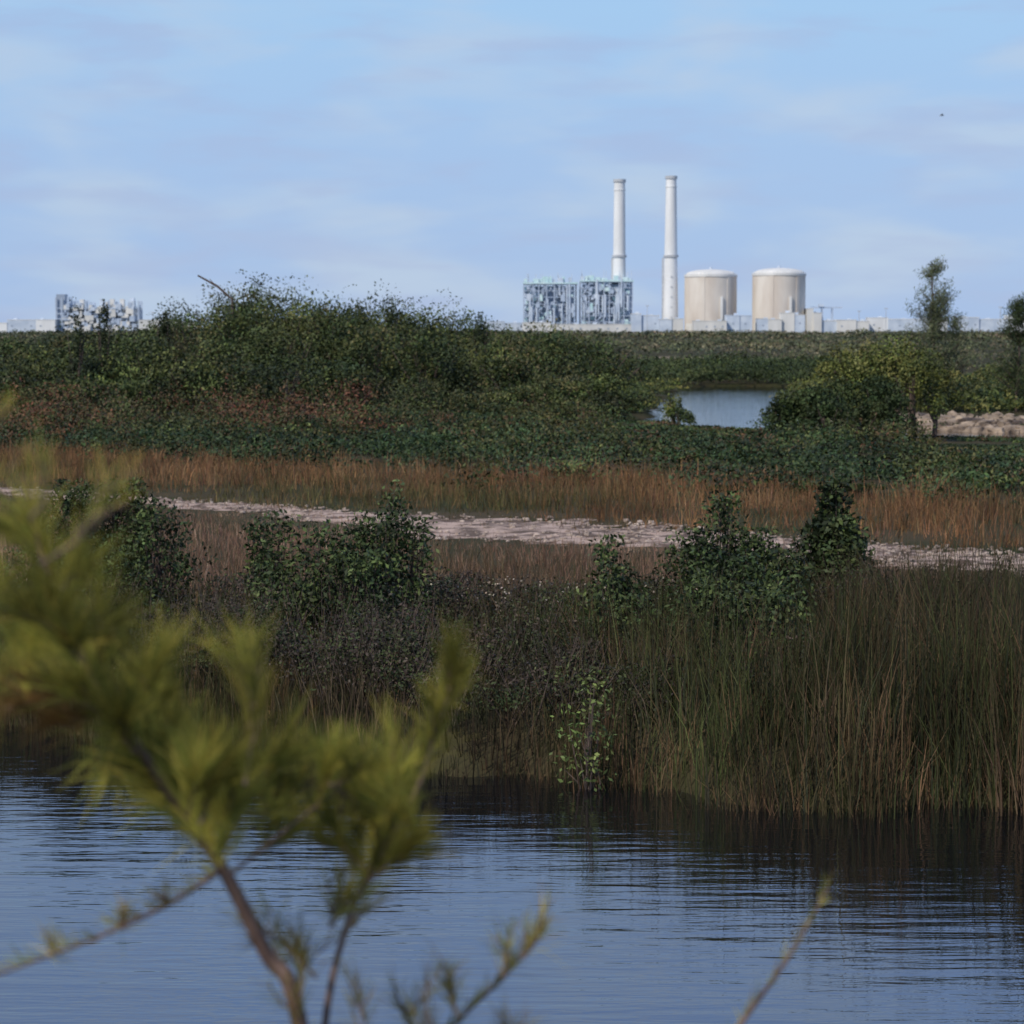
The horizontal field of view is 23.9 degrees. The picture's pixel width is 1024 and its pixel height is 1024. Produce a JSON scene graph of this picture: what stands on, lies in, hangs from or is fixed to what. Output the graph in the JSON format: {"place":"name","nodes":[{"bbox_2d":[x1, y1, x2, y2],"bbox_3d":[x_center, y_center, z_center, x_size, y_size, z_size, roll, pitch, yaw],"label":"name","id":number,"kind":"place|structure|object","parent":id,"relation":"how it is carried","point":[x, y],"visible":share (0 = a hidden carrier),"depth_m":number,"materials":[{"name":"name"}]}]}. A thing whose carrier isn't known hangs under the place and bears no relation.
{"place":"outdoors","nodes":[
{"label":"outdoors","id":0,"kind":"place"},
{"bbox_2d":[0,386,1023,1023],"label":"water","id":1,"kind":"structure","parent":0,"point":[678,914],"depth_m":16.76,"materials":[{"name":"blue liquid"}]},
{"bbox_2d":[0,330,1023,808],"bbox_3d":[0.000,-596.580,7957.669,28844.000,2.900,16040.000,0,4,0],"label":"ground","id":2,"kind":"structure","parent":0,"point":[610,522],"depth_m":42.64,"materials":[{"name":"brown plant"}]},
{"bbox_2d":[0,318,57,332],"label":"warehouse","id":3,"kind":"structure","parent":2,"relation":"on","point":[40,324],"depth_m":1915.88,"materials":[{"name":"paint"}]},
{"bbox_2d":[55,294,142,332],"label":"steam generator building","id":4,"kind":"structure","parent":2,"relation":"on","point":[121,315],"depth_m":1923.12,"materials":[{"name":"metal"}]},
{"bbox_2d":[3,475,218,630],"bbox_3d":[-4.801,0.563,28.479,2.595,1.874,3.436,0,4,0],"label":"buttonwood bush","id":5,"kind":"object","parent":2,"relation":"on","point":[141,518],"visible":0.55,"depth_m":28.87,"materials":[{"name":"green plant"}]},
{"bbox_2d":[139,318,194,331],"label":"warehouse","id":6,"kind":"structure","parent":2,"relation":"on","point":[145,322],"depth_m":1916.28,"materials":[{"name":"concrete"}]},
{"bbox_2d":[0,371,513,444],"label":"red shrubs","id":7,"kind":"object","parent":2,"relation":"on","point":[62,405],"visible":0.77,"depth_m":81.58,"materials":[{"name":"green plant"}]},
{"bbox_2d":[0,268,660,420],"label":"tree thicket","id":8,"kind":"object","parent":2,"relation":"on","point":[272,352],"visible":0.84,"depth_m":105.97,"materials":[{"name":"green plant"}]},
{"bbox_2d":[198,275,234,339],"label":"dead branch","id":9,"kind":"object","parent":8,"relation":"attached to","point":[219,288],"visible":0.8,"depth_m":111.51,"materials":[{"name":"wood"}]},
{"bbox_2d":[236,479,442,664],"bbox_3d":[-1.945,0.688,26.663,2.336,2.002,2.677,0,4,0],"label":"buttonwood bush","id":10,"kind":"object","parent":2,"relation":"on","point":[379,565],"visible":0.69,"depth_m":26.80,"materials":[{"name":"green plant"}]},
{"bbox_2d":[0,381,834,1023],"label":"casuarina sapling","id":11,"kind":"object","parent":2,"relation":"on","point":[172,769],"visible":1,"depth_m":2.99,"materials":[{"name":"green plant"}]},
{"bbox_2d":[483,320,521,330],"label":"switchgear building","id":12,"kind":"structure","parent":2,"relation":"on","point":[514,324],"depth_m":1934.97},
{"bbox_2d":[0,497,1023,822],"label":"reed bed","id":13,"kind":"object","parent":2,"relation":"on","point":[876,707],"visible":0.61,"depth_m":21.68,"materials":[{"name":"green plant"}]},
{"bbox_2d":[0,386,1023,506],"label":"shrubs","id":14,"kind":"object","parent":2,"relation":"on","point":[756,444],"visible":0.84,"depth_m":63.58,"materials":[{"name":"green plant"}]},
{"bbox_2d":[0,433,1023,555],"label":"rust grass","id":15,"kind":"structure","parent":2,"relation":"on","point":[644,483],"depth_m":49.56,"materials":[{"name":"brown plant"}]},
{"bbox_2d":[0,555,1023,732],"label":"marsh scrub","id":16,"kind":"object","parent":2,"relation":"on","point":[410,643],"visible":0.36,"depth_m":24.16,"materials":[{"name":"brown plant"}]},
{"bbox_2d":[0,327,1023,414],"bbox_3d":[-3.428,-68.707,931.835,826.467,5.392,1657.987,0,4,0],"label":"scrubland","id":17,"kind":"structure","parent":2,"relation":"on","point":[982,392],"depth_m":221.17,"materials":[{"name":"green plant"}]},
{"bbox_2d":[457,373,608,422],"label":"mangrove bush","id":18,"kind":"object","parent":2,"relation":"on","point":[576,391],"visible":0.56,"depth_m":99.92,"materials":[{"name":"green plant"}]},
{"bbox_2d":[523,273,577,323],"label":"boiler structure","id":19,"kind":"object","parent":2,"relation":"on","point":[545,302],"visible":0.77,"depth_m":1905.06,"materials":[{"name":"metal"}]},
{"bbox_2d":[522,321,630,333],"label":"switchgear building","id":20,"kind":"structure","parent":2,"relation":"on","point":[604,327],"depth_m":1864.96,"materials":[{"name":"concrete"}]},
{"bbox_2d":[546,669,616,790],"bbox_3d":[0.642,2.010,21.111,0.643,1.282,0.554,3,5,31],"label":"buttonwood bush","id":21,"kind":"object","parent":2,"relation":"on","point":[591,733],"visible":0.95,"depth_m":21.10,"materials":[{"name":"green plant"}]},
{"bbox_2d":[579,270,633,323],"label":"boiler structure","id":22,"kind":"object","parent":2,"relation":"on","point":[604,301],"visible":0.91,"depth_m":1905.06,"materials":[{"name":"metal"}]},
{"bbox_2d":[568,533,669,666],"bbox_3d":[1.072,0.977,25.608,1.038,1.434,1.676,-1,4,-13],"label":"buttonwood bush","id":23,"kind":"object","parent":2,"relation":"on","point":[614,578],"visible":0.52,"depth_m":25.54,"materials":[{"name":"green plant"}]},
{"bbox_2d":[611,179,626,283],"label":"chimney stack","id":24,"kind":"object","parent":2,"relation":"on","point":[618,260],"visible":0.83,"depth_m":1914.86,"materials":[{"name":"paint"}]},
{"bbox_2d":[630,312,659,332],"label":"turbine hall","id":25,"kind":"structure","parent":2,"relation":"on","point":[639,322],"depth_m":1896.00,"materials":[{"name":"concrete"}]},
{"bbox_2d":[662,176,677,318],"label":"chimney stack","id":26,"kind":"object","parent":2,"relation":"on","point":[669,286],"visible":0.83,"depth_m":1916.07,"materials":[{"name":"paint"}]},
{"bbox_2d":[658,318,683,331],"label":"switchgear building","id":27,"kind":"structure","parent":2,"relation":"on","point":[672,324],"depth_m":1880.61,"materials":[{"name":"concrete"}]},
{"bbox_2d":[662,392,696,424],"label":"mangrove bush","id":28,"kind":"object","parent":2,"relation":"on","point":[673,411],"visible":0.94,"depth_m":99.71,"materials":[{"name":"green plant"}]},
{"bbox_2d":[692,319,726,331],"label":"auxiliary building","id":29,"kind":"structure","parent":2,"relation":"on","point":[712,325],"depth_m":1865.93,"materials":[{"name":"concrete"}]},
{"bbox_2d":[684,267,736,331],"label":"containment building","id":30,"kind":"structure","parent":2,"relation":"on","point":[710,293],"depth_m":1905.00,"materials":[{"name":"concrete"}]},
{"bbox_2d":[643,490,821,669],"bbox_3d":[2.437,0.792,25.379,2.045,1.821,4.327,0,4,0],"label":"buttonwood bush","id":31,"kind":"object","parent":2,"relation":"on","point":[756,566],"visible":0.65,"depth_m":25.65,"materials":[{"name":"green plant"}]},
{"bbox_2d":[724,313,751,331],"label":"auxiliary building","id":32,"kind":"structure","parent":2,"relation":"on","point":[736,322],"depth_m":1871.71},
{"bbox_2d":[755,317,781,331],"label":"auxiliary building","id":33,"kind":"structure","parent":2,"relation":"on","point":[768,324],"depth_m":1865.63,"materials":[{"name":"concrete"}]},
{"bbox_2d":[752,266,805,332],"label":"containment building","id":34,"kind":"structure","parent":2,"relation":"on","point":[776,291],"depth_m":1904.67,"materials":[{"name":"concrete"}]},
{"bbox_2d":[779,311,805,333],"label":"auxiliary building","id":35,"kind":"structure","parent":2,"relation":"on","point":[793,321],"depth_m":1867.99,"materials":[{"name":"concrete"}]},
{"bbox_2d":[758,382,859,439],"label":"mangrove bush","id":36,"kind":"object","parent":2,"relation":"on","point":[790,409],"visible":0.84,"depth_m":79.45,"materials":[{"name":"green plant"}]},
{"bbox_2d":[805,307,821,331],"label":"auxiliary building","id":37,"kind":"structure","parent":2,"relation":"on","point":[813,321],"depth_m":1906.48,"materials":[{"name":"concrete"}]},
{"bbox_2d":[814,304,841,319],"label":"gantry crane","id":38,"kind":"object","parent":2,"relation":"on","point":[821,306],"visible":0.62,"depth_m":1922.22,"materials":[{"name":"metal"}]},
{"bbox_2d":[789,477,879,596],"bbox_3d":[3.848,0.459,28.768,1.212,1.730,1.459,-1,5,-17],"label":"buttonwood bush","id":39,"kind":"object","parent":2,"relation":"on","point":[829,525],"visible":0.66,"depth_m":28.72,"materials":[{"name":"green plant"}]},
{"bbox_2d":[822,319,868,332],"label":"warehouse","id":40,"kind":"structure","parent":2,"relation":"on","point":[834,326],"depth_m":1906.57,"materials":[{"name":"concrete"}]},
{"bbox_2d":[811,331,966,442],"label":"mangrove bush","id":41,"kind":"object","parent":2,"relation":"on","point":[889,403],"visible":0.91,"depth_m":82.20,"materials":[{"name":"green plant"}]},
{"bbox_2d":[865,316,947,332],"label":"warehouse","id":42,"kind":"structure","parent":2,"relation":"on","point":[883,323],"depth_m":1916.67,"materials":[{"name":"paint"}]},
{"bbox_2d":[830,410,1023,432],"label":"shore rocks","id":43,"kind":"object","parent":2,"relation":"on","point":[989,423],"visible":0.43,"depth_m":96.18,"materials":[{"name":"beige stone"}]},
{"bbox_2d":[894,254,977,405],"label":"casuarina tree","id":44,"kind":"object","parent":2,"relation":"on","point":[936,311],"visible":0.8,"depth_m":111.34,"materials":[{"name":"green plant"}]},
{"bbox_2d":[943,308,975,377],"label":"casuarina tree","id":45,"kind":"object","parent":2,"relation":"on","point":[960,331],"visible":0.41,"depth_m":149.51,"materials":[{"name":"green plant"}]},
{"bbox_2d":[951,315,1023,332],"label":"warehouse","id":46,"kind":"structure","parent":2,"relation":"on","point":[976,323],"depth_m":1946.81,"materials":[{"name":"paint"}]},
{"bbox_2d":[981,292,1023,411],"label":"casuarina tree","id":47,"kind":"object","parent":2,"relation":"on","point":[1016,307],"visible":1,"depth_m":111.63,"materials":[{"name":"green plant"}]},
{"bbox_2d":[0,486,1023,573],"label":"gravel path","id":48,"kind":"structure","parent":0,"point":[522,530],"depth_m":41.70,"materials":[{"name":"beige gravel"}]},
{"bbox_2d":[0,0,1023,329],"label":"sky","id":49,"kind":"structure","parent":0,"point":[468,149],"materials":[{"name":"blue"}]}
]}

